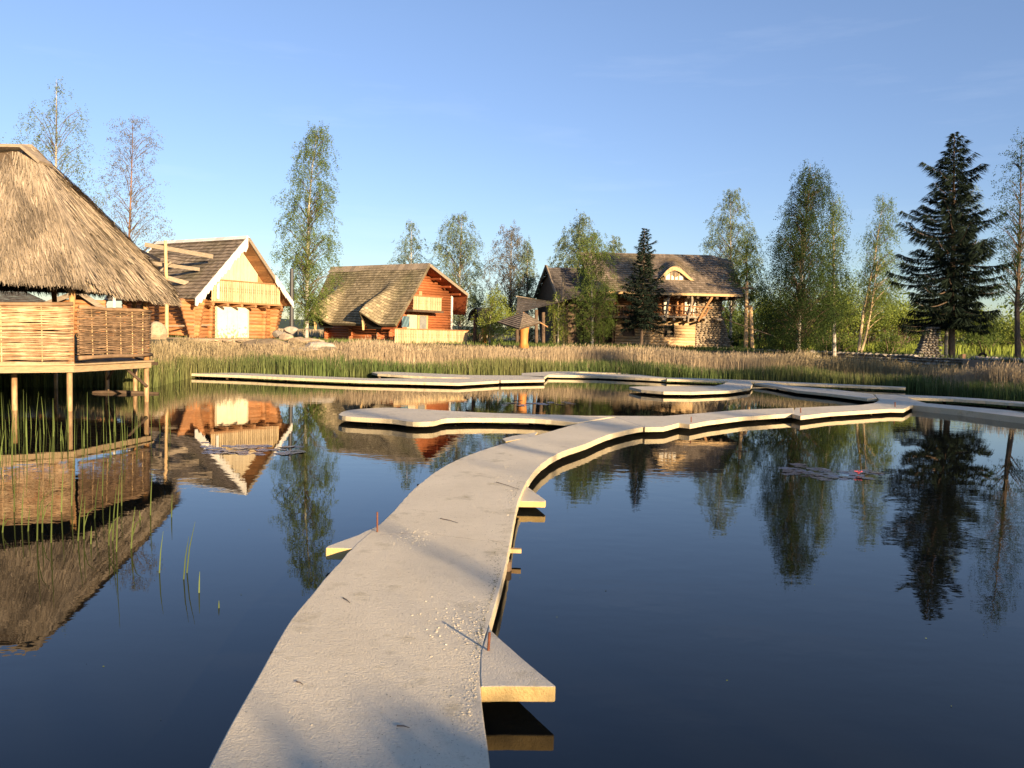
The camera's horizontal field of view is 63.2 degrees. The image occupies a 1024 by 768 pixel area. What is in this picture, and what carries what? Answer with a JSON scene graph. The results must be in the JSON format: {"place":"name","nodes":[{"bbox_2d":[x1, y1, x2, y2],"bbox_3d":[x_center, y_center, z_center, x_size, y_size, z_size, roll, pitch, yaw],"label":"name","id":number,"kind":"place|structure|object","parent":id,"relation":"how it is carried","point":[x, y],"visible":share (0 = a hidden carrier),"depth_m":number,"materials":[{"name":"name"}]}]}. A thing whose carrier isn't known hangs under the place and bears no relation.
{"place":"outdoors","nodes":[
{"label":"outdoors","id":0,"kind":"place"},
{"bbox_2d":[1,313,973,343],"bbox_3d":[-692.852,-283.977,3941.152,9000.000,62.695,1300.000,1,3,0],"label":"hills","id":1,"kind":"structure","parent":0,"point":[284,323],"depth_m":3504.55,"materials":[{"name":"plant"}]},
{"bbox_2d":[0,374,1023,767],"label":"water","id":2,"kind":"structure","parent":0,"point":[660,588],"depth_m":7.10,"materials":[{"name":"blue liquid"}]},
{"bbox_2d":[36,475,48,540],"bbox_3d":[-4.288,1.231,7.608,0.116,0.809,0.015,1,3,-8],"label":"reed stem","id":3,"kind":"object","parent":2,"relation":"in","point":[39,510],"visible":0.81,"depth_m":7.60,"materials":[{"name":"plant"}]},
{"bbox_2d":[50,485,52,542],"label":"reed stem","id":4,"kind":"object","parent":2,"relation":"in","point":[51,514],"visible":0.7,"depth_m":7.54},
{"bbox_2d":[0,392,170,466],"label":"water reeds","id":5,"kind":"object","parent":2,"relation":"in","point":[67,428],"visible":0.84,"depth_m":14.07,"materials":[{"name":"plant"}]},
{"bbox_2d":[83,504,94,538],"bbox_3d":[-3.922,1.337,7.725,0.111,0.602,0.015,1,3,-8],"label":"reed stem","id":6,"kind":"object","parent":2,"relation":"in","point":[85,522],"visible":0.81,"depth_m":7.71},
{"bbox_2d":[0,144,184,410],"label":"thatched gazebo","id":7,"kind":"object","parent":2,"relation":"in","point":[60,232],"visible":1,"depth_m":19.14,"materials":[{"name":"grey wood"}]},
{"bbox_2d":[108,512,119,544],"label":"reed stem","id":8,"kind":"object","parent":2,"relation":"in","point":[109,530],"visible":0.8,"depth_m":7.51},
{"bbox_2d":[116,476,119,551],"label":"reed stem","id":9,"kind":"object","parent":2,"relation":"in","point":[117,519],"visible":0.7,"depth_m":7.30,"materials":[{"name":"plant"}]},
{"bbox_2d":[92,390,158,393],"bbox_3d":[-11.137,0.254,24.003,1.799,0.140,0.140,1,3,-8],"label":"floating plank","id":10,"kind":"object","parent":2,"relation":"on","point":[124,392],"visible":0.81,"depth_m":23.95,"materials":[{"name":"brown wood"}]},
{"bbox_2d":[192,372,498,385],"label":"concrete walkway","id":11,"kind":"structure","parent":2,"relation":"in","point":[442,381],"depth_m":31.31,"materials":[{"name":"grey concrete"}]},
{"bbox_2d":[209,417,643,767],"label":"concrete walkway","id":12,"kind":"structure","parent":2,"relation":"in","point":[445,568],"depth_m":4.96,"materials":[{"name":"grey concrete"}]},
{"bbox_2d":[326,525,378,559],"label":"side block","id":13,"kind":"structure","parent":12,"relation":"on","point":[339,550],"depth_m":7.02,"materials":[{"name":"concrete"}]},
{"bbox_2d":[264,466,512,762],"bbox_3d":[-0.632,1.363,7.519,1.289,0.009,8.610,2,3,2],"label":"rubble","id":14,"kind":"object","parent":12,"relation":"on","point":[446,635],"visible":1,"depth_m":5.12,"materials":[{"name":"stone"}]},
{"bbox_2d":[272,419,519,767],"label":"soil grit","id":15,"kind":"object","parent":12,"relation":"on","point":[469,621],"visible":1,"depth_m":5.31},
{"bbox_2d":[480,625,554,701],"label":"side block","id":16,"kind":"structure","parent":12,"relation":"on","point":[507,673],"depth_m":4.42,"materials":[{"name":"concrete"}]},
{"bbox_2d":[502,432,537,443],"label":"side block","id":17,"kind":"structure","parent":12,"relation":"on","point":[512,438],"depth_m":14.80,"materials":[{"name":"concrete"}]},
{"bbox_2d":[519,486,545,507],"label":"side block","id":18,"kind":"structure","parent":12,"relation":"attached to","point":[530,498],"depth_m":9.45,"materials":[{"name":"concrete"}]},
{"bbox_2d":[372,372,544,382],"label":"concrete walkway","id":19,"kind":"structure","parent":2,"relation":"in","point":[512,379],"depth_m":34.74,"materials":[{"name":"grey concrete"}]},
{"bbox_2d":[339,408,609,426],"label":"concrete walkway","id":20,"kind":"structure","parent":2,"relation":"in","point":[414,417],"depth_m":18.12,"materials":[{"name":"grey concrete"}]},
{"bbox_2d":[521,371,580,378],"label":"concrete walkway","id":21,"kind":"structure","parent":2,"relation":"in","point":[545,375],"depth_m":39.27,"materials":[{"name":"grey concrete"}]},
{"bbox_2d":[549,373,666,380],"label":"concrete walkway","id":22,"kind":"structure","parent":2,"relation":"in","point":[611,376],"depth_m":38.58,"materials":[{"name":"grey concrete"}]},
{"bbox_2d":[629,381,752,394],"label":"concrete walkway","id":23,"kind":"structure","parent":2,"relation":"in","point":[732,387],"depth_m":30.35,"materials":[{"name":"grey concrete"}]},
{"bbox_2d":[595,408,793,431],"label":"concrete walkway","id":24,"kind":"structure","parent":2,"relation":"in","point":[657,423],"depth_m":19.20,"materials":[{"name":"grey concrete"}]},
{"bbox_2d":[667,378,905,389],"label":"concrete walkway","id":25,"kind":"structure","parent":2,"relation":"in","point":[676,380],"depth_m":36.58,"materials":[{"name":"grey concrete"}]},
{"bbox_2d":[754,383,876,400],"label":"concrete walkway","id":26,"kind":"structure","parent":2,"relation":"in","point":[837,393],"depth_m":30.82,"materials":[{"name":"grey concrete"}]},
{"bbox_2d":[792,394,925,419],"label":"concrete walkway","id":27,"kind":"structure","parent":2,"relation":"in","point":[884,403],"depth_m":23.40,"materials":[{"name":"grey concrete"}]},
{"bbox_2d":[900,395,1023,406],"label":"concrete walkway","id":28,"kind":"structure","parent":2,"relation":"in","point":[965,400],"depth_m":28.61,"materials":[{"name":"grey concrete"}]},
{"bbox_2d":[912,403,1023,423],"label":"concrete walkway","id":29,"kind":"structure","parent":2,"relation":"in","point":[1001,415],"depth_m":23.76,"materials":[{"name":"grey concrete"}]},
{"bbox_2d":[0,0,1023,338],"label":"sky","id":30,"kind":"structure","parent":0,"point":[629,116],"materials":[{"name":"blue"}]},
{"bbox_2d":[59,328,1023,372],"bbox_3d":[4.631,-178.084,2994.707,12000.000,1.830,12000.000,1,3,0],"label":"ground","id":31,"kind":"structure","parent":0,"point":[704,351],"depth_m":48.07,"materials":[{"name":"plant"}]},
{"bbox_2d":[0,291,52,330],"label":"shed","id":32,"kind":"structure","parent":31,"relation":"on","point":[22,297],"depth_m":41.58,"materials":[{"name":"wood"}]},
{"bbox_2d":[2,76,110,296],"bbox_3d":[-24.422,-9.439,44.645,5.301,13.866,4.707,1,3,0],"label":"birch tree","id":33,"kind":"object","parent":31,"relation":"on","point":[55,148],"visible":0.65,"depth_m":44.18,"materials":[{"name":"green plant"}]},
{"bbox_2d":[44,293,115,336],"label":"shed","id":34,"kind":"structure","parent":31,"relation":"on","point":[83,300],"depth_m":36.20,"materials":[{"name":"wood"}]},
{"bbox_2d":[88,114,175,251],"bbox_3d":[-23.005,-9.525,50.395,5.142,13.420,5.041,0,4,-26],"label":"aspen tree","id":35,"kind":"object","parent":31,"relation":"on","point":[130,230],"visible":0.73,"depth_m":50.31,"materials":[{"name":"red plant"}]},
{"bbox_2d":[149,321,167,338],"bbox_3d":[-15.844,-2.213,37.098,0.860,1.165,0.779,1,3,0],"label":"rock","id":36,"kind":"object","parent":31,"relation":"on","point":[158,330],"visible":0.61,"depth_m":36.87,"materials":[{"name":"stone"}]},
{"bbox_2d":[113,240,212,336],"bbox_3d":[-17.106,-4.765,40.660,4.991,6.153,2.347,1,3,0],"label":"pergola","id":37,"kind":"object","parent":31,"relation":"on","point":[165,248],"visible":0.62,"depth_m":40.14,"materials":[{"name":"brown wood"}]},
{"bbox_2d":[104,236,293,343],"bbox_3d":[-16.244,-4.839,43.587,8.069,5.554,6.900,4,4,33],"label":"log cabin","id":38,"kind":"object","parent":31,"relation":"on","point":[234,287],"visible":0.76,"depth_m":41.99,"materials":[{"name":"wood"}]},
{"bbox_2d":[215,304,248,337],"bbox_3d":[-14.175,-3.160,42.187,0.100,1.677,2.063,4,4,33],"label":"door panel","id":39,"kind":"structure","parent":38,"relation":"in","point":[230,321],"depth_m":42.13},
{"bbox_2d":[207,339,291,345],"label":"stone terrace","id":40,"kind":"structure","parent":31,"relation":"on","point":[227,340],"depth_m":39.62,"materials":[{"name":"stone"}]},
{"bbox_2d":[272,330,284,337],"bbox_3d":[-11.447,-2.450,40.954,0.616,0.382,0.577,3,4,22],"label":"rock","id":41,"kind":"object","parent":40,"relation":"on","point":[276,333],"visible":0.73,"depth_m":40.77,"materials":[{"name":"stone"}]},
{"bbox_2d":[279,333,293,340],"bbox_3d":[-10.966,-2.282,40.483,0.681,0.368,0.565,4,4,31],"label":"rock","id":42,"kind":"object","parent":40,"relation":"on","point":[285,336],"visible":0.91,"depth_m":40.32,"materials":[{"name":"stone"}]},
{"bbox_2d":[240,338,299,349],"bbox_3d":[-11.156,-1.784,38.621,2.816,0.660,1.118,1,3,0],"label":"rock","id":43,"kind":"object","parent":31,"relation":"on","point":[262,341],"visible":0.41,"depth_m":38.29,"materials":[{"name":"stone"}]},
{"bbox_2d":[284,326,297,333],"bbox_3d":[-11.669,-2.849,43.973,0.775,0.398,0.606,1,3,0],"label":"rock","id":44,"kind":"object","parent":31,"relation":"on","point":[291,329],"visible":1,"depth_m":43.74,"materials":[{"name":"stone"}]},
{"bbox_2d":[289,269,293,336],"bbox_3d":[-12.132,-4.217,45.849,0.240,4.236,0.240,3,4,22],"label":"wooden pole","id":45,"kind":"object","parent":31,"relation":"on","point":[291,316],"visible":0.58,"depth_m":45.75,"materials":[{"name":"wood"}]},
{"bbox_2d":[116,328,481,339],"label":"dry field grass","id":46,"kind":"structure","parent":31,"relation":"on","point":[315,333],"depth_m":68.11,"materials":[{"name":"plant"}]},
{"bbox_2d":[268,121,343,337],"bbox_3d":[-12.150,-8.953,48.994,4.682,13.009,4.718,-1,4,-36],"label":"birch tree","id":47,"kind":"object","parent":31,"relation":"on","point":[307,266],"visible":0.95,"depth_m":48.81,"materials":[{"name":"green plant"}]},
{"bbox_2d":[299,338,324,343],"bbox_3d":[-9.684,-2.047,39.963,1.400,0.333,0.763,1,3,0],"label":"rock","id":48,"kind":"object","parent":31,"relation":"on","point":[310,340],"visible":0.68,"depth_m":39.68,"materials":[{"name":"stone"}]},
{"bbox_2d":[304,342,335,350],"bbox_3d":[-8.876,-1.740,38.438,1.515,0.433,0.718,1,3,0],"label":"rock","id":49,"kind":"object","parent":31,"relation":"on","point":[324,345],"visible":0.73,"depth_m":38.22,"materials":[{"name":"stone"}]},
{"bbox_2d":[304,263,468,343],"bbox_3d":[-7.925,-4.997,51.777,10.192,4.860,8.603,4,4,36],"label":"log cabin","id":50,"kind":"object","parent":31,"relation":"on","point":[415,302],"visible":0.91,"depth_m":50.41,"materials":[{"name":"wood"}]},
{"bbox_2d":[417,314,427,328],"bbox_3d":[-5.445,-3.773,50.783,0.080,0.921,0.929,4,4,36],"label":"window","id":51,"kind":"structure","parent":50,"relation":"in","point":[422,320],"depth_m":50.70,"materials":[{"name":"white glass"}]},
{"bbox_2d":[387,219,432,263],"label":"birch tree","id":52,"kind":"object","parent":31,"relation":"on","point":[411,244],"visible":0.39,"depth_m":65.33,"materials":[{"name":"green plant"}]},
{"bbox_2d":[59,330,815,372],"bbox_3d":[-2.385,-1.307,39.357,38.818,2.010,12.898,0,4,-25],"label":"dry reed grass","id":53,"kind":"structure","parent":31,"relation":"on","point":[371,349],"depth_m":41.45,"materials":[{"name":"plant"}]},
{"bbox_2d":[427,213,487,329],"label":"birch tree","id":54,"kind":"object","parent":31,"relation":"on","point":[460,319],"visible":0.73,"depth_m":63.35,"materials":[{"name":"green plant"}]},
{"bbox_2d":[460,323,487,342],"bbox_3d":[-3.022,-3.715,59.856,2.295,1.717,2.948,-2,5,-41],"label":"bush","id":55,"kind":"object","parent":31,"relation":"on","point":[479,334],"visible":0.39,"depth_m":59.72,"materials":[{"name":"green plant"}]},
{"bbox_2d":[468,308,493,342],"bbox_3d":[-1.901,-3.616,52.313,1.591,2.415,2.945,0,4,-20],"label":"arbor","id":56,"kind":"object","parent":31,"relation":"on","point":[474,313],"visible":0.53,"depth_m":51.82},
{"bbox_2d":[471,284,517,344],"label":"young birch","id":57,"kind":"object","parent":31,"relation":"on","point":[492,324],"visible":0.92,"depth_m":49.60,"materials":[{"name":"green plant"}]},
{"bbox_2d":[480,222,539,340],"bbox_3d":[0.100,-7.491,61.575,4.878,9.223,4.711,3,4,28],"label":"birch tree","id":58,"kind":"object","parent":31,"relation":"on","point":[510,265],"visible":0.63,"depth_m":61.32,"materials":[{"name":"green plant"}]},
{"bbox_2d":[0,350,1023,401],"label":"reed grass","id":59,"kind":"structure","parent":31,"relation":"on","point":[292,366],"depth_m":36.12,"materials":[{"name":"plant"}]},
{"bbox_2d":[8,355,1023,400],"bbox_3d":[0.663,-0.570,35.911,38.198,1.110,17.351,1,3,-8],"label":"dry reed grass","id":60,"kind":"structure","parent":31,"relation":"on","point":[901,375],"depth_m":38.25,"materials":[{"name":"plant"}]},
{"bbox_2d":[497,312,547,347],"bbox_3d":[0.563,-3.049,46.945,2.540,2.030,3.013,5,5,45],"label":"mushroom shelter","id":61,"kind":"object","parent":31,"relation":"on","point":[522,322],"visible":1,"depth_m":46.49,"materials":[{"name":"wood"}]},
{"bbox_2d":[506,325,540,341],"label":"bush","id":62,"kind":"object","parent":31,"relation":"on","point":[530,337],"visible":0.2,"depth_m":66.13,"materials":[{"name":"green plant"}]},
{"bbox_2d":[509,236,540,339],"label":"birch tree","id":63,"kind":"object","parent":31,"relation":"on","point":[529,252],"visible":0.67,"depth_m":60.47,"materials":[{"name":"green plant"}]},
{"bbox_2d":[515,296,576,344],"bbox_3d":[2.219,-4.059,54.088,4.054,3.357,3.705,1,3,0],"label":"canopy","id":64,"kind":"object","parent":31,"relation":"on","point":[522,306],"visible":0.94,"depth_m":52.91,"materials":[{"name":"wood"}]},
{"bbox_2d":[545,290,572,343],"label":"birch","id":65,"kind":"object","parent":31,"relation":"on","point":[559,318],"visible":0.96,"depth_m":52.70,"materials":[{"name":"green plant"}]},
{"bbox_2d":[560,274,564,343],"bbox_3d":[3.277,-4.621,53.815,0.240,4.887,0.240,3,4,22],"label":"wooden pole","id":66,"kind":"object","parent":31,"relation":"on","point":[563,289],"visible":0.42,"depth_m":53.70,"materials":[{"name":"brown wood"}]},
{"bbox_2d":[534,265,615,343],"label":"house wing","id":67,"kind":"structure","parent":31,"relation":"on","point":[550,284],"depth_m":57.56,"materials":[{"name":"wood"}]},
{"bbox_2d":[547,210,602,267],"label":"birch tree","id":68,"kind":"object","parent":31,"relation":"on","point":[577,238],"visible":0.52,"depth_m":67.00,"materials":[{"name":"green plant"}]},
{"bbox_2d":[566,230,622,343],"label":"birch tree","id":69,"kind":"object","parent":31,"relation":"on","point":[594,309],"visible":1,"depth_m":51.53,"materials":[{"name":"green plant"}]},
{"bbox_2d":[581,371,629,374],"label":"concrete walkway","id":70,"kind":"structure","parent":31,"relation":"on","point":[601,372],"depth_m":41.92,"materials":[{"name":"grey concrete"}]},
{"bbox_2d":[605,235,625,252],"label":"birch tree","id":71,"kind":"object","parent":31,"relation":"on","point":[619,244],"visible":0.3,"depth_m":69.17,"materials":[{"name":"green plant"}]},
{"bbox_2d":[619,228,674,345],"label":"spruce tree","id":72,"kind":"object","parent":31,"relation":"on","point":[642,312],"visible":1,"depth_m":51.46,"materials":[{"name":"green plant"}]},
{"bbox_2d":[580,252,743,347],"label":"house","id":73,"kind":"structure","parent":31,"relation":"on","point":[694,297],"depth_m":56.66,"materials":[{"name":"brown wood"}]},
{"bbox_2d":[664,325,674,336],"bbox_3d":[10.713,-3.611,56.750,0.766,0.831,0.310,1,3,0],"label":"window","id":74,"kind":"structure","parent":73,"relation":"in","point":[672,328],"depth_m":56.85,"materials":[{"name":"black glass"}]},
{"bbox_2d":[684,297,696,315],"bbox_3d":[12.175,-5.269,56.742,0.882,1.476,0.130,2,3,1],"label":"balcony window","id":75,"kind":"structure","parent":73,"relation":"in","point":[686,301],"depth_m":56.69,"materials":[{"name":"white glass"}]},
{"bbox_2d":[699,188,765,337],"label":"birch tree","id":76,"kind":"object","parent":31,"relation":"on","point":[730,226],"visible":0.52,"depth_m":69.11,"materials":[{"name":"green plant"}]},
{"bbox_2d":[722,302,743,338],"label":"thicket tree","id":77,"kind":"object","parent":31,"relation":"on","point":[724,315],"visible":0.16,"depth_m":70.69,"materials":[{"name":"green plant"}]},
{"bbox_2d":[722,307,762,340],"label":"thicket tree","id":78,"kind":"object","parent":31,"relation":"on","point":[740,325],"visible":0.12,"depth_m":79.42,"materials":[{"name":"green plant"}]},
{"bbox_2d":[728,331,758,346],"bbox_3d":[16.187,-3.123,59.710,2.772,1.530,2.077,0,4,-23],"label":"bush","id":79,"kind":"object","parent":31,"relation":"on","point":[735,342],"visible":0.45,"depth_m":59.63,"materials":[{"name":"green plant"}]},
{"bbox_2d":[742,282,753,347],"bbox_3d":[15.553,-4.365,54.742,0.972,4.726,0.420,2,3,10],"label":"utility pole","id":80,"kind":"object","parent":31,"relation":"on","point":[746,288],"visible":0.75,"depth_m":54.68,"materials":[{"name":"brown wood"}]},
{"bbox_2d":[721,226,777,317],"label":"birch tree","id":81,"kind":"object","parent":31,"relation":"on","point":[746,269],"visible":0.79,"depth_m":56.29,"materials":[{"name":"green plant"}]},
{"bbox_2d":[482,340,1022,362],"bbox_3d":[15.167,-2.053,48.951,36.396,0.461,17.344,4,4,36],"label":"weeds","id":82,"kind":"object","parent":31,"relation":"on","point":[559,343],"visible":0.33,"depth_m":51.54,"materials":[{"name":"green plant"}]},
{"bbox_2d":[726,298,791,344],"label":"thicket tree","id":83,"kind":"object","parent":31,"relation":"on","point":[759,328],"visible":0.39,"depth_m":65.41,"materials":[{"name":"green plant"}]},
{"bbox_2d":[754,331,778,348],"bbox_3d":[18.100,-2.952,57.766,2.520,1.533,2.417,-1,4,-39],"label":"bush","id":84,"kind":"object","parent":31,"relation":"on","point":[761,341],"visible":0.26,"depth_m":58.01,"materials":[{"name":"green plant"}]},
{"bbox_2d":[749,278,817,335],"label":"tree","id":85,"kind":"object","parent":31,"relation":"on","point":[775,299],"visible":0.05,"depth_m":73.47,"materials":[{"name":"green plant"}]},
{"bbox_2d":[756,158,852,355],"bbox_3d":[16.006,-6.715,45.604,5.197,11.289,5.109,1,3,0],"label":"birch tree","id":86,"kind":"object","parent":31,"relation":"on","point":[803,307],"visible":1,"depth_m":45.19,"materials":[{"name":"green plant"}]},
{"bbox_2d":[791,284,873,349],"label":"thicket tree","id":87,"kind":"object","parent":31,"relation":"on","point":[847,327],"visible":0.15,"depth_m":61.43,"materials":[{"name":"green plant"}]},
{"bbox_2d":[804,192,866,355],"bbox_3d":[19.278,-6.589,49.758,2.973,9.844,3.383,-1,4,-31],"label":"birch tree","id":88,"kind":"object","parent":31,"relation":"on","point":[831,231],"visible":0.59,"depth_m":49.38,"materials":[{"name":"green plant"}]},
{"bbox_2d":[813,330,865,350],"bbox_3d":[22.728,-2.933,58.108,3.568,1.707,2.539,1,3,0],"label":"bush","id":89,"kind":"object","parent":31,"relation":"on","point":[850,345],"visible":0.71,"depth_m":57.78,"materials":[{"name":"green plant"}]},
{"bbox_2d":[835,269,887,340],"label":"tree","id":90,"kind":"object","parent":31,"relation":"on","point":[855,292],"visible":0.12,"depth_m":65.41,"materials":[{"name":"green plant"}]},
{"bbox_2d":[718,347,1023,372],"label":"stone wall","id":91,"kind":"structure","parent":31,"relation":"on","point":[915,358],"depth_m":45.46,"materials":[{"name":"stone"}]},
{"bbox_2d":[723,291,1023,345],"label":"forest","id":92,"kind":"object","parent":31,"relation":"on","point":[1010,311],"depth_m":177.45,"materials":[{"name":"green plant"}]},
{"bbox_2d":[844,283,911,346],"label":"tree","id":93,"kind":"object","parent":31,"relation":"on","point":[868,335],"visible":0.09,"depth_m":71.34,"materials":[{"name":"green plant"}]},
{"bbox_2d":[857,253,899,351],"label":"birch tree","id":94,"kind":"object","parent":31,"relation":"on","point":[880,283],"visible":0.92,"depth_m":54.58,"materials":[{"name":"leaf"},{"name":"bark"}]},
{"bbox_2d":[851,192,906,350],"bbox_3d":[24.662,-7.323,55.660,3.526,10.885,3.542,1,3,0],"label":"birch tree","id":95,"kind":"object","parent":31,"relation":"on","point":[879,238],"visible":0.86,"depth_m":55.40,"materials":[{"name":"leaf"},{"name":"bark"}]},
{"bbox_2d":[734,337,1023,355],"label":"meadow grass","id":96,"kind":"structure","parent":31,"relation":"on","point":[959,349],"depth_m":59.10,"materials":[{"name":"green plant"}]},
{"bbox_2d":[867,328,912,353],"bbox_3d":[26.508,-2.954,57.843,2.983,1.957,2.128,1,3,0],"label":"bush","id":97,"kind":"object","parent":31,"relation":"on","point":[895,339],"visible":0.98,"depth_m":57.75,"materials":[{"name":"green plant"}]},
{"bbox_2d":[856,295,927,346],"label":"thicket tree","id":98,"kind":"object","parent":31,"relation":"on","point":[895,324],"visible":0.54,"depth_m":63.39,"materials":[{"name":"green plant"}]},
{"bbox_2d":[792,349,1023,385],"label":"dry reed grass","id":99,"kind":"structure","parent":31,"relation":"on","point":[998,373],"depth_m":37.47,"materials":[{"name":"plant"}]},
{"bbox_2d":[913,327,943,356],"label":"stone pillar","id":100,"kind":"structure","parent":31,"relation":"on","point":[927,346],"depth_m":46.10,"materials":[{"name":"stone"}]},
{"bbox_2d":[911,317,974,347],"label":"thicket tree","id":101,"kind":"object","parent":31,"relation":"on","point":[942,334],"visible":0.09,"depth_m":73.25,"materials":[{"name":"green plant"}]},
{"bbox_2d":[884,132,1023,357],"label":"spruce tree","id":102,"kind":"object","parent":31,"relation":"on","point":[953,314],"visible":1,"depth_m":45.48,"materials":[{"name":"green plant"}]},
{"bbox_2d":[929,172,985,355],"bbox_3d":[25.422,-6.942,47.518,3.126,11.131,2.962,1,3,0],"label":"birch tree","id":103,"kind":"object","parent":31,"relation":"on","point":[946,340],"visible":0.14,"depth_m":47.60,"materials":[{"name":"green plant"}]},
{"bbox_2d":[940,305,1010,347],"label":"thicket tree","id":104,"kind":"object","parent":31,"relation":"on","point":[965,340],"visible":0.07,"depth_m":75.48,"materials":[{"name":"green plant"}]},
{"bbox_2d":[966,329,1007,354],"bbox_3d":[33.944,-3.032,60.096,3.474,2.213,2.532,-1,4,-37],"label":"bush","id":105,"kind":"object","parent":31,"relation":"on","point":[979,339],"visible":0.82,"depth_m":59.69,"materials":[{"name":"green plant"}]},
{"bbox_2d":[966,312,1023,350],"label":"thicket tree","id":106,"kind":"object","parent":31,"relation":"on","point":[993,326],"visible":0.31,"depth_m":71.65,"materials":[{"name":"green plant"}]},
{"bbox_2d":[980,129,1023,357],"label":"aspen tree","id":107,"kind":"object","parent":31,"relation":"on","point":[1017,301],"visible":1,"depth_m":43.65,"materials":[{"name":"green plant"}]},
{"bbox_2d":[991,303,1023,347],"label":"thicket tree","id":108,"kind":"object","parent":31,"relation":"on","point":[1006,342],"visible":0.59,"depth_m":69.48,"materials":[{"name":"green plant"}]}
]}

